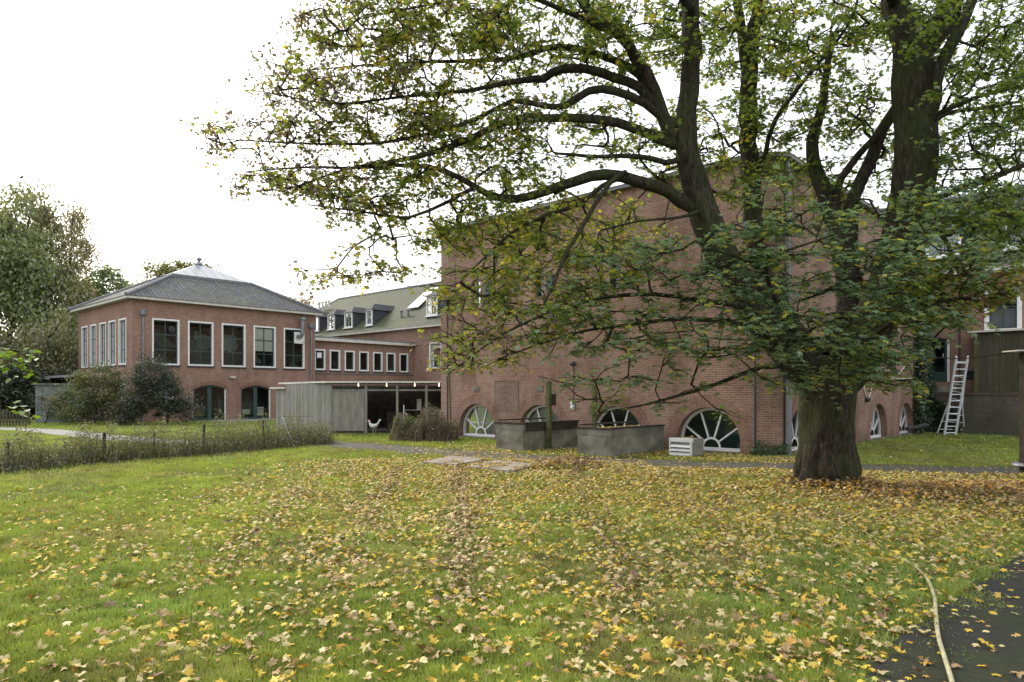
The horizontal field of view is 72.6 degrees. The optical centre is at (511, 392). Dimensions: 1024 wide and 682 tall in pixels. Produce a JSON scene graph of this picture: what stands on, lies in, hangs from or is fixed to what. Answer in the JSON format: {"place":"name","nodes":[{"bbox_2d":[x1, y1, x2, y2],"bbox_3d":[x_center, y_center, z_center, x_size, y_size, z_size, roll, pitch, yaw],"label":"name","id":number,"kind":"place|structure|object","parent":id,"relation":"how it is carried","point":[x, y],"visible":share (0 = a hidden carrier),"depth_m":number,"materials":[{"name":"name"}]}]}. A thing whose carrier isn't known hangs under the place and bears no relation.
{"place":"outdoors","nodes":[
{"label":"outdoors","id":0,"kind":"place"},
{"bbox_2d":[0,427,289,443],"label":"gravel path","id":1,"kind":"structure","parent":0,"point":[56,431],"depth_m":28.86,"materials":[{"name":"beige gravel"}]},
{"bbox_2d":[201,418,275,420],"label":"patio","id":2,"kind":"structure","parent":0,"point":[244,420],"depth_m":41.27,"materials":[{"name":"grey concrete"}]},
{"bbox_2d":[0,413,1023,681],"bbox_3d":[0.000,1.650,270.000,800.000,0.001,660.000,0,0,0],"label":"ground","id":3,"kind":"structure","parent":0,"point":[852,655],"depth_m":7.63,"materials":[{"name":"green plant"}]},
{"bbox_2d":[0,410,30,425],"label":"picket fence","id":4,"kind":"object","parent":3,"relation":"on","point":[19,421],"visible":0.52,"depth_m":33.97,"materials":[{"name":"grey wood"}]},
{"bbox_2d":[0,342,41,417],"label":"young tree","id":5,"kind":"object","parent":3,"relation":"on","point":[7,354],"visible":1,"depth_m":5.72,"materials":[{"name":"green plant"}]},
{"bbox_2d":[0,303,80,417],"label":"birch tree","id":6,"kind":"object","parent":3,"relation":"on","point":[62,350],"visible":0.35,"depth_m":45.20,"materials":[{"name":"green plant"}]},
{"bbox_2d":[0,360,81,419],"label":"evergreen hedge","id":7,"kind":"object","parent":3,"relation":"on","point":[12,390],"visible":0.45,"depth_m":42.82,"materials":[{"name":"green plant"}]},
{"bbox_2d":[33,638,48,652],"bbox_3d":[-2.964,1.592,4.385,0.079,0.058,0.109,25,16,13],"label":"fallen leaf","id":8,"kind":"object","parent":3,"relation":"on","point":[40,643],"visible":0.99,"depth_m":4.40,"materials":[{"name":"beige plant"}]},
{"bbox_2d":[0,173,96,371],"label":"birch tree","id":9,"kind":"object","parent":3,"relation":"on","point":[24,288],"visible":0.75,"depth_m":48.75,"materials":[{"name":"green plant"}]},
{"bbox_2d":[29,387,79,422],"bbox_3d":[-24.453,0.693,37.485,2.283,2.134,2.433,0,0,41],"label":"shrub","id":10,"kind":"object","parent":3,"relation":"on","point":[42,398],"visible":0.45,"depth_m":37.33,"materials":[{"name":"green plant"}]},
{"bbox_2d":[31,383,103,422],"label":"garden shed","id":11,"kind":"structure","parent":3,"relation":"on","point":[45,388],"depth_m":38.50,"materials":[{"name":"wood"}]},
{"bbox_2d":[17,194,120,339],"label":"birch tree","id":12,"kind":"object","parent":3,"relation":"on","point":[75,220],"visible":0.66,"depth_m":52.09,"materials":[{"name":"green plant"}]},
{"bbox_2d":[40,359,146,424],"bbox_3d":[-21.438,-0.023,36.043,5.278,3.411,3.828,0,0,0],"label":"shrub","id":13,"kind":"object","parent":3,"relation":"on","point":[92,399],"visible":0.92,"depth_m":35.62,"materials":[{"name":"green plant"}]},
{"bbox_2d":[66,263,132,344],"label":"broadleaf tree","id":14,"kind":"object","parent":3,"relation":"on","point":[106,274],"visible":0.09,"depth_m":56.85,"materials":[{"name":"green plant"}]},
{"bbox_2d":[104,600,116,608],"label":"fallen leaf","id":15,"kind":"object","parent":3,"relation":"on","point":[109,603],"visible":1,"depth_m":5.25,"materials":[{"name":"brown plant"}]},
{"bbox_2d":[92,278,141,291],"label":"broadleaf tree","id":16,"kind":"object","parent":3,"relation":"on","point":[110,290],"visible":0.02,"depth_m":59.91,"materials":[{"name":"green plant"}]},
{"bbox_2d":[94,390,154,425],"bbox_3d":[-19.365,0.807,35.247,2.899,1.889,2.131,0,0,0],"label":"shrub","id":17,"kind":"object","parent":3,"relation":"on","point":[126,419],"visible":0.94,"depth_m":35.06,"materials":[{"name":"green plant"}]},
{"bbox_2d":[129,648,143,653],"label":"fallen leaf","id":18,"kind":"object","parent":3,"relation":"on","point":[134,651],"visible":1,"depth_m":4.28,"materials":[{"name":"beige plant"}]},
{"bbox_2d":[118,349,204,424],"bbox_3d":[-17.952,-0.243,35.604,4.238,3.944,3.230,0,0,-26],"label":"shrub","id":19,"kind":"object","parent":3,"relation":"on","point":[160,388],"visible":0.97,"depth_m":35.24,"materials":[{"name":"green plant"}]},
{"bbox_2d":[156,606,168,615],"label":"fallen leaf","id":20,"kind":"object","parent":3,"relation":"on","point":[161,612],"visible":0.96,"depth_m":5.01,"materials":[{"name":"beige plant"}]},
{"bbox_2d":[4,416,326,461],"bbox_3d":[-8.694,1.200,18.477,0.884,1.003,10.241,0,0,29],"label":"wire fence","id":21,"kind":"object","parent":3,"relation":"on","point":[104,434],"visible":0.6,"depth_m":18.69,"materials":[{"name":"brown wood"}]},
{"bbox_2d":[163,643,175,655],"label":"fallen leaf","id":22,"kind":"object","parent":3,"relation":"on","point":[169,648],"visible":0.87,"depth_m":4.29,"materials":[{"name":"yellow plant"}]},
{"bbox_2d":[0,409,344,474],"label":"weeds","id":23,"kind":"object","parent":3,"relation":"on","point":[89,452],"visible":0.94,"depth_m":17.43,"materials":[{"name":"green plant"}]},
{"bbox_2d":[132,251,220,282],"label":"broadleaf tree","id":24,"kind":"object","parent":3,"relation":"on","point":[161,270],"visible":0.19,"depth_m":68.15,"materials":[{"name":"green plant"}]},
{"bbox_2d":[43,254,324,422],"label":"brick pavilion","id":25,"kind":"structure","parent":3,"relation":"on","point":[230,346],"depth_m":42.72,"materials":[{"name":"red brick"}]},
{"bbox_2d":[80,326,87,368],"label":"window","id":26,"kind":"structure","parent":25,"relation":"in","point":[84,330],"depth_m":44.52,"materials":[{"name":"white paint"}]},
{"bbox_2d":[89,324,95,368],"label":"window","id":27,"kind":"structure","parent":25,"relation":"in","point":[92,327],"depth_m":43.34,"materials":[{"name":"white paint"}]},
{"bbox_2d":[99,322,105,366],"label":"window","id":28,"kind":"structure","parent":25,"relation":"in","point":[102,326],"depth_m":42.15,"materials":[{"name":"white paint"}]},
{"bbox_2d":[107,320,115,366],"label":"window","id":29,"kind":"structure","parent":25,"relation":"in","point":[111,324],"depth_m":40.99,"materials":[{"name":"white paint"}]},
{"bbox_2d":[117,318,125,365],"bbox_3d":[-22.063,-2.865,39.503,1.044,2.710,0.991,0,0,0],"label":"window","id":30,"kind":"structure","parent":25,"relation":"in","point":[122,322],"depth_m":39.85,"materials":[{"name":"white paint"}]},
{"bbox_2d":[152,318,180,366],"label":"window","id":31,"kind":"structure","parent":25,"relation":"in","point":[177,364],"depth_m":40.06,"materials":[{"name":"white paint"}]},
{"bbox_2d":[187,321,214,367],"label":"window","id":32,"kind":"structure","parent":25,"relation":"in","point":[211,365],"depth_m":41.42,"materials":[{"name":"white paint"}]},
{"bbox_2d":[194,385,225,420],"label":"glass door","id":33,"kind":"structure","parent":25,"relation":"in","point":[208,409],"depth_m":41.76,"materials":[{"name":"green paint"}]},
{"bbox_2d":[221,323,246,368],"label":"window","id":34,"kind":"structure","parent":25,"relation":"in","point":[243,339],"depth_m":42.97,"materials":[{"name":"white paint"}]},
{"bbox_2d":[241,385,269,418],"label":"glass door","id":35,"kind":"structure","parent":25,"relation":"in","point":[254,389],"depth_m":43.85,"materials":[{"name":"green paint"}]},
{"bbox_2d":[253,325,276,368],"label":"window","id":36,"kind":"structure","parent":25,"relation":"in","point":[264,337],"depth_m":44.28,"materials":[{"name":"white paint"}]},
{"bbox_2d":[283,328,305,369],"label":"window","id":37,"kind":"structure","parent":25,"relation":"in","point":[302,355],"depth_m":45.77,"materials":[{"name":"white paint"}]},
{"bbox_2d":[182,666,198,675],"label":"fallen leaf","id":38,"kind":"object","parent":3,"relation":"on","point":[188,671],"visible":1,"depth_m":3.99,"materials":[{"name":"yellow plant"}]},
{"bbox_2d":[265,657,278,666],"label":"fallen leaf","id":39,"kind":"object","parent":3,"relation":"on","point":[271,661],"visible":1,"depth_m":4.16,"materials":[{"name":"beige plant"}]},
{"bbox_2d":[269,387,285,429],"bbox_3d":[-9.938,0.700,31.330,1.250,1.900,1.400,0,0,43],"label":"lean to","id":40,"kind":"object","parent":3,"relation":"on","point":[280,401],"visible":0.35,"depth_m":30.89,"materials":[{"name":"grey wood"}]},
{"bbox_2d":[289,290,317,307],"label":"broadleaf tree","id":41,"kind":"object","parent":3,"relation":"on","point":[305,301],"visible":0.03,"depth_m":77.58,"materials":[{"name":"green plant"}]},
{"bbox_2d":[319,616,330,625],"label":"fallen leaf","id":42,"kind":"object","parent":3,"relation":"on","point":[323,621],"visible":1,"depth_m":4.85,"materials":[{"name":"beige plant"}]},
{"bbox_2d":[278,381,440,433],"bbox_3d":[-4.787,0.590,30.440,11.975,2.120,5.040,0,0,0],"label":"hen shelter","id":43,"kind":"object","parent":3,"relation":"on","point":[342,409],"visible":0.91,"depth_m":29.25,"materials":[{"name":"grey wood"}]},
{"bbox_2d":[315,336,415,384],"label":"brick link","id":44,"kind":"object","parent":3,"relation":"on","point":[344,359],"visible":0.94,"depth_m":50.23,"materials":[{"name":"red brick"}]},
{"bbox_2d":[315,349,325,370],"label":"window","id":45,"kind":"structure","parent":44,"relation":"in","point":[322,350],"depth_m":47.69,"materials":[{"name":"white paint"}]},
{"bbox_2d":[329,350,340,371],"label":"window","id":46,"kind":"structure","parent":44,"relation":"in","point":[337,369],"depth_m":48.55,"materials":[{"name":"white paint"}]},
{"bbox_2d":[344,350,355,371],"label":"window","id":47,"kind":"structure","parent":44,"relation":"in","point":[353,352],"depth_m":49.46,"materials":[{"name":"white paint"}]},
{"bbox_2d":[359,351,369,372],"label":"window","id":48,"kind":"structure","parent":44,"relation":"in","point":[363,352],"depth_m":50.33,"materials":[{"name":"white paint"}]},
{"bbox_2d":[373,352,382,372],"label":"window","id":49,"kind":"structure","parent":44,"relation":"in","point":[381,353],"depth_m":51.21,"materials":[{"name":"white paint"}]},
{"bbox_2d":[386,353,396,372],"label":"window","id":50,"kind":"structure","parent":44,"relation":"in","point":[394,354],"depth_m":52.02,"materials":[{"name":"white paint"}]},
{"bbox_2d":[399,353,408,373],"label":"window","id":51,"kind":"structure","parent":44,"relation":"in","point":[403,354],"depth_m":52.75,"materials":[{"name":"white paint"}]},
{"bbox_2d":[368,419,381,432],"bbox_3d":[-5.537,1.348,27.997,0.586,0.596,0.213,0,0,0],"label":"hen","id":52,"kind":"object","parent":3,"relation":"on","point":[373,426],"visible":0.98,"depth_m":27.97,"materials":[{"name":"white"}]},
{"bbox_2d":[398,413,418,429],"bbox_3d":[-3.686,1.224,24.373,0.884,1.056,0.770,0,0,0],"label":"shrub","id":53,"kind":"object","parent":3,"relation":"on","point":[410,423],"visible":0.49,"depth_m":24.32,"materials":[{"name":"green plant"}]},
{"bbox_2d":[389,405,440,439],"bbox_3d":[-3.487,1.068,24.851,0.526,1.271,2.366,0,0,39],"label":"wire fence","id":54,"kind":"object","parent":3,"relation":"on","point":[397,421],"visible":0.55,"depth_m":23.94,"materials":[{"name":"grey metal"}]},
{"bbox_2d":[388,402,459,442],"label":"weeds","id":55,"kind":"object","parent":3,"relation":"on","point":[431,429],"visible":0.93,"depth_m":23.85,"materials":[{"name":"brown plant"}]},
{"bbox_2d":[422,644,434,653],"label":"fallen leaf","id":56,"kind":"object","parent":3,"relation":"on","point":[429,649],"visible":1,"depth_m":4.29,"materials":[{"name":"brown plant"}]},
{"bbox_2d":[421,455,487,465],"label":"concrete slab","id":57,"kind":"structure","parent":3,"relation":"on","point":[466,460],"depth_m":16.34,"materials":[{"name":"grey concrete"}]},
{"bbox_2d":[451,662,461,673],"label":"fallen leaf","id":58,"kind":"object","parent":3,"relation":"on","point":[454,667],"visible":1,"depth_m":4.01,"materials":[{"name":"yellow plant"}]},
{"bbox_2d":[472,656,483,665],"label":"fallen leaf","id":59,"kind":"object","parent":3,"relation":"on","point":[479,661],"visible":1,"depth_m":4.17,"materials":[{"name":"beige plant"}]},
{"bbox_2d":[480,645,493,652],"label":"fallen leaf","id":60,"kind":"object","parent":3,"relation":"on","point":[487,648],"visible":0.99,"depth_m":4.35,"materials":[{"name":"beige plant"}]},
{"bbox_2d":[469,460,535,472],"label":"concrete slab","id":61,"kind":"structure","parent":3,"relation":"on","point":[498,468],"depth_m":15.00,"materials":[{"name":"grey concrete"}]},
{"bbox_2d":[501,644,510,652],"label":"fallen leaf","id":62,"kind":"object","parent":3,"relation":"on","point":[506,650],"visible":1,"depth_m":4.33,"materials":[{"name":"beige plant"}]},
{"bbox_2d":[0,436,1023,681],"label":"fallen leaves","id":63,"kind":"object","parent":3,"relation":"on","point":[886,484],"depth_m":8.29,"materials":[{"name":"yellow plant"}]},
{"bbox_2d":[188,639,200,645],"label":"fallen leaf","id":64,"kind":"object","parent":63,"relation":"on","point":[195,643],"visible":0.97,"depth_m":4.44,"materials":[{"name":"yellow plant"}]},
{"bbox_2d":[761,635,776,643],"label":"fallen leaf","id":65,"kind":"object","parent":63,"relation":"on","point":[769,640],"visible":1,"depth_m":4.48,"materials":[{"name":"yellow plant"}]},
{"bbox_2d":[781,643,790,652],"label":"fallen leaf","id":66,"kind":"object","parent":63,"relation":"on","point":[785,647],"visible":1,"depth_m":4.35,"materials":[{"name":"beige plant"}]},
{"bbox_2d":[785,635,795,645],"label":"fallen leaf","id":67,"kind":"object","parent":63,"relation":"on","point":[793,640],"visible":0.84,"depth_m":4.47,"materials":[{"name":"plant"}]},
{"bbox_2d":[526,638,540,647],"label":"fallen leaf","id":68,"kind":"object","parent":3,"relation":"on","point":[532,642],"visible":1,"depth_m":4.49,"materials":[{"name":"yellow plant"}]},
{"bbox_2d":[494,417,578,450],"bbox_3d":[0.769,1.235,20.819,1.150,0.930,2.570,0,0,43],"label":"concrete bin","id":69,"kind":"object","parent":3,"relation":"on","point":[522,436],"visible":0.81,"depth_m":20.09,"materials":[{"name":"grey concrete"}]},
{"bbox_2d":[546,381,555,448],"bbox_3d":[1.128,0.700,20.243,0.160,2.100,0.285,0,0,43],"label":"mossy post","id":70,"kind":"object","parent":3,"relation":"on","point":[550,399],"visible":0.86,"depth_m":20.14,"materials":[{"name":"green wood"}]},
{"bbox_2d":[589,382,596,426],"bbox_3d":[2.261,0.725,19.345,0.140,2.050,0.195,0,0,43],"label":"mossy post","id":71,"kind":"object","parent":3,"relation":"on","point":[591,411],"visible":0.48,"depth_m":19.33,"materials":[{"name":"green wood"}]},
{"bbox_2d":[179,0,1023,487],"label":"maple tree","id":72,"kind":"object","parent":3,"relation":"on","point":[837,366],"visible":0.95,"depth_m":11.30,"materials":[{"name":"green plant"}]},
{"bbox_2d":[612,616,620,624],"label":"fallen leaf","id":73,"kind":"object","parent":3,"relation":"on","point":[615,620],"visible":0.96,"depth_m":4.91,"materials":[{"name":"beige plant"}]},
{"bbox_2d":[575,421,664,456],"bbox_3d":[3.011,1.265,19.101,1.170,0.870,2.640,0,0,43],"label":"concrete bin","id":74,"kind":"object","parent":3,"relation":"on","point":[614,441],"visible":1,"depth_m":18.38,"materials":[{"name":"grey concrete"}]},
{"bbox_2d":[641,651,654,660],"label":"fallen leaf","id":75,"kind":"object","parent":3,"relation":"on","point":[645,655],"visible":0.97,"depth_m":4.22,"materials":[{"name":"plant"}]},
{"bbox_2d":[656,636,672,647],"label":"fallen leaf","id":76,"kind":"object","parent":3,"relation":"on","point":[665,641],"visible":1,"depth_m":4.44,"materials":[{"name":"yellow plant"}]},
{"bbox_2d":[315,185,1023,391],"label":"long wing","id":77,"kind":"structure","parent":3,"relation":"on","point":[399,314],"depth_m":52.79,"materials":[{"name":"brown brick"}]},
{"bbox_2d":[429,342,440,369],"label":"window","id":78,"kind":"structure","parent":77,"relation":"in","point":[433,364],"depth_m":51.96,"materials":[{"name":"white paint"}]},
{"bbox_2d":[926,338,949,381],"bbox_3d":[18.075,-1.409,29.645,0.952,1.888,0.160,0,0,43],"label":"glass door","id":79,"kind":"structure","parent":77,"relation":"in","point":[938,376],"depth_m":29.43,"materials":[{"name":"white paint"}]},
{"bbox_2d":[984,288,1021,329],"bbox_3d":[19.781,-3.319,28.070,1.253,1.787,0.160,0,0,43],"label":"window","id":80,"kind":"structure","parent":77,"relation":"in","point":[1018,305],"depth_m":27.80,"materials":[{"name":"white paint"}]},
{"bbox_2d":[433,152,918,455],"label":"brick block","id":81,"kind":"structure","parent":3,"relation":"on","point":[482,403],"depth_m":20.96,"materials":[{"name":"red brick"}]},
{"bbox_2d":[442,244,465,420],"bbox_3d":[-2.128,-2.126,26.047,1.523,7.548,0.076,0,0,43],"label":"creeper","id":82,"kind":"object","parent":81,"relation":"attached to","point":[449,345],"visible":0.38,"depth_m":26.21,"materials":[{"name":"green plant"}]},
{"bbox_2d":[461,404,494,438],"bbox_3d":[-1.199,1.055,25.408,1.880,1.310,0.330,0,0,43],"label":"fan window","id":83,"kind":"structure","parent":81,"relation":"in","point":[470,429],"depth_m":25.76,"materials":[{"name":"white paint"}]},
{"bbox_2d":[525,405,545,421],"bbox_3d":[1.090,0.998,23.420,1.880,1.195,0.100,0,0,43],"label":"fan window","id":84,"kind":"structure","parent":81,"relation":"in","point":[536,408],"depth_m":23.67,"materials":[{"name":"white paint"}]},
{"bbox_2d":[597,406,628,426],"bbox_3d":[3.308,0.998,21.355,1.880,1.195,0.100,0,0,43],"label":"fan window","id":85,"kind":"structure","parent":81,"relation":"in","point":[616,407],"depth_m":21.52,"materials":[{"name":"white paint"}]},
{"bbox_2d":[681,408,739,454],"bbox_3d":[5.454,1.055,19.213,1.880,1.310,0.330,0,0,43],"label":"fan window","id":86,"kind":"structure","parent":81,"relation":"in","point":[714,449],"depth_m":19.26,"materials":[{"name":"white paint"}]},
{"bbox_2d":[792,410,797,452],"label":"fan window","id":87,"kind":"structure","parent":81,"relation":"in","point":[794,435],"depth_m":19.47,"materials":[{"name":"white paint"}]},
{"bbox_2d":[870,406,887,440],"bbox_3d":[12.765,1.045,24.518,0.330,1.330,2.000,0,0,43],"label":"fan window","id":88,"kind":"structure","parent":81,"relation":"in","point":[875,409],"depth_m":24.93,"materials":[{"name":"white paint"}]},
{"bbox_2d":[900,406,912,435],"bbox_3d":[15.218,1.045,27.153,0.330,1.330,2.000,0,0,43],"label":"fan window","id":89,"kind":"structure","parent":81,"relation":"in","point":[904,421],"depth_m":27.56,"materials":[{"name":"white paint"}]},
{"bbox_2d":[912,296,961,434],"bbox_3d":[17.082,-1.153,27.950,1.462,5.696,2.403,0,0,43],"label":"ivy","id":90,"kind":"object","parent":81,"relation":"attached to","point":[926,414],"visible":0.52,"depth_m":28.07,"materials":[{"name":"green plant"}]},
{"bbox_2d":[920,349,1023,358],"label":"cable","id":91,"kind":"object","parent":81,"relation":"attached to","point":[976,357],"visible":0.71,"depth_m":21.45,"materials":[{"name":"black plastic"}]},
{"bbox_2d":[671,661,681,666],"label":"fallen leaf","id":92,"kind":"object","parent":3,"relation":"on","point":[676,663],"visible":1,"depth_m":4.15,"materials":[{"name":"beige plant"}]},
{"bbox_2d":[678,657,687,667],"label":"fallen leaf","id":93,"kind":"object","parent":92,"relation":"on","point":[682,661],"visible":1,"depth_m":4.18,"materials":[{"name":"beige plant"}]},
{"bbox_2d":[669,435,703,456],"bbox_3d":[4.685,1.374,18.373,0.640,0.512,1.058,0,0,43],"label":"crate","id":94,"kind":"object","parent":3,"relation":"on","point":[682,446],"visible":0.98,"depth_m":18.04,"materials":[{"name":"white"}]},
{"bbox_2d":[732,611,741,623],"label":"fallen leaf","id":95,"kind":"object","parent":3,"relation":"on","point":[737,617],"visible":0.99,"depth_m":4.94,"materials":[{"name":"beige plant"}]},
{"bbox_2d":[744,635,755,644],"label":"fallen leaf","id":96,"kind":"object","parent":3,"relation":"on","point":[749,640],"visible":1,"depth_m":4.45,"materials":[{"name":"yellow plant"}]},
{"bbox_2d":[747,440,793,456],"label":"weeds","id":97,"kind":"object","parent":3,"relation":"on","point":[775,450],"visible":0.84,"depth_m":18.03,"materials":[{"name":"green plant"}]},
{"bbox_2d":[802,637,813,647],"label":"fallen leaf","id":98,"kind":"object","parent":3,"relation":"on","point":[807,642],"visible":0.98,"depth_m":4.41,"materials":[{"name":"orange plant"}]},
{"bbox_2d":[905,423,926,430],"bbox_3d":[15.391,1.285,26.508,1.355,0.270,0.232,0,0,-35],"label":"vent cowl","id":99,"kind":"object","parent":3,"relation":"on","point":[922,425],"visible":1,"depth_m":26.38,"materials":[{"name":"metal"}]},
{"bbox_2d":[890,552,954,681],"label":"garden hose","id":100,"kind":"object","parent":3,"relation":"on","point":[944,655],"visible":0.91,"depth_m":4.71,"materials":[{"name":"beige rubber"}]},
{"bbox_2d":[937,356,968,434],"bbox_3d":[17.498,0.100,27.569,1.343,3.118,0.816,0,0,0],"label":"ladder","id":101,"kind":"object","parent":3,"relation":"on","point":[947,413],"visible":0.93,"depth_m":27.35,"materials":[{"name":"metal"}]},
{"bbox_2d":[921,385,1018,435],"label":"terrace wall","id":102,"kind":"structure","parent":3,"relation":"on","point":[991,413],"depth_m":27.38,"materials":[{"name":"concrete"}]},
{"bbox_2d":[967,328,1023,391],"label":"timber box","id":103,"kind":"object","parent":102,"relation":"on","point":[997,373],"visible":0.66,"depth_m":27.15,"materials":[{"name":"brown wood"}]},
{"bbox_2d":[1002,350,1023,471],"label":"dark post","id":104,"kind":"object","parent":3,"relation":"on","point":[1020,464],"visible":1,"depth_m":13.24,"materials":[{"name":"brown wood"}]},
{"bbox_2d":[0,0,1023,335],"label":"sky","id":105,"kind":"structure","parent":0,"point":[94,94],"materials":[{"name":"white"}]},
{"bbox_2d":[316,440,1023,474],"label":"path","id":106,"kind":"structure","parent":0,"point":[781,465],"depth_m":16.47,"materials":[{"name":"grey gravel"}]},
{"bbox_2d":[863,556,1023,681],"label":"tarmac","id":107,"kind":"structure","parent":0,"point":[1005,623],"depth_m":4.59,"materials":[{"name":"grey asphalt"}]},
{"bbox_2d":[1010,671,1023,677],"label":"fallen leaf","id":108,"kind":"object","parent":107,"relation":"on","point":[1019,674],"visible":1,"depth_m":4.04,"materials":[{"name":"beige plant"}]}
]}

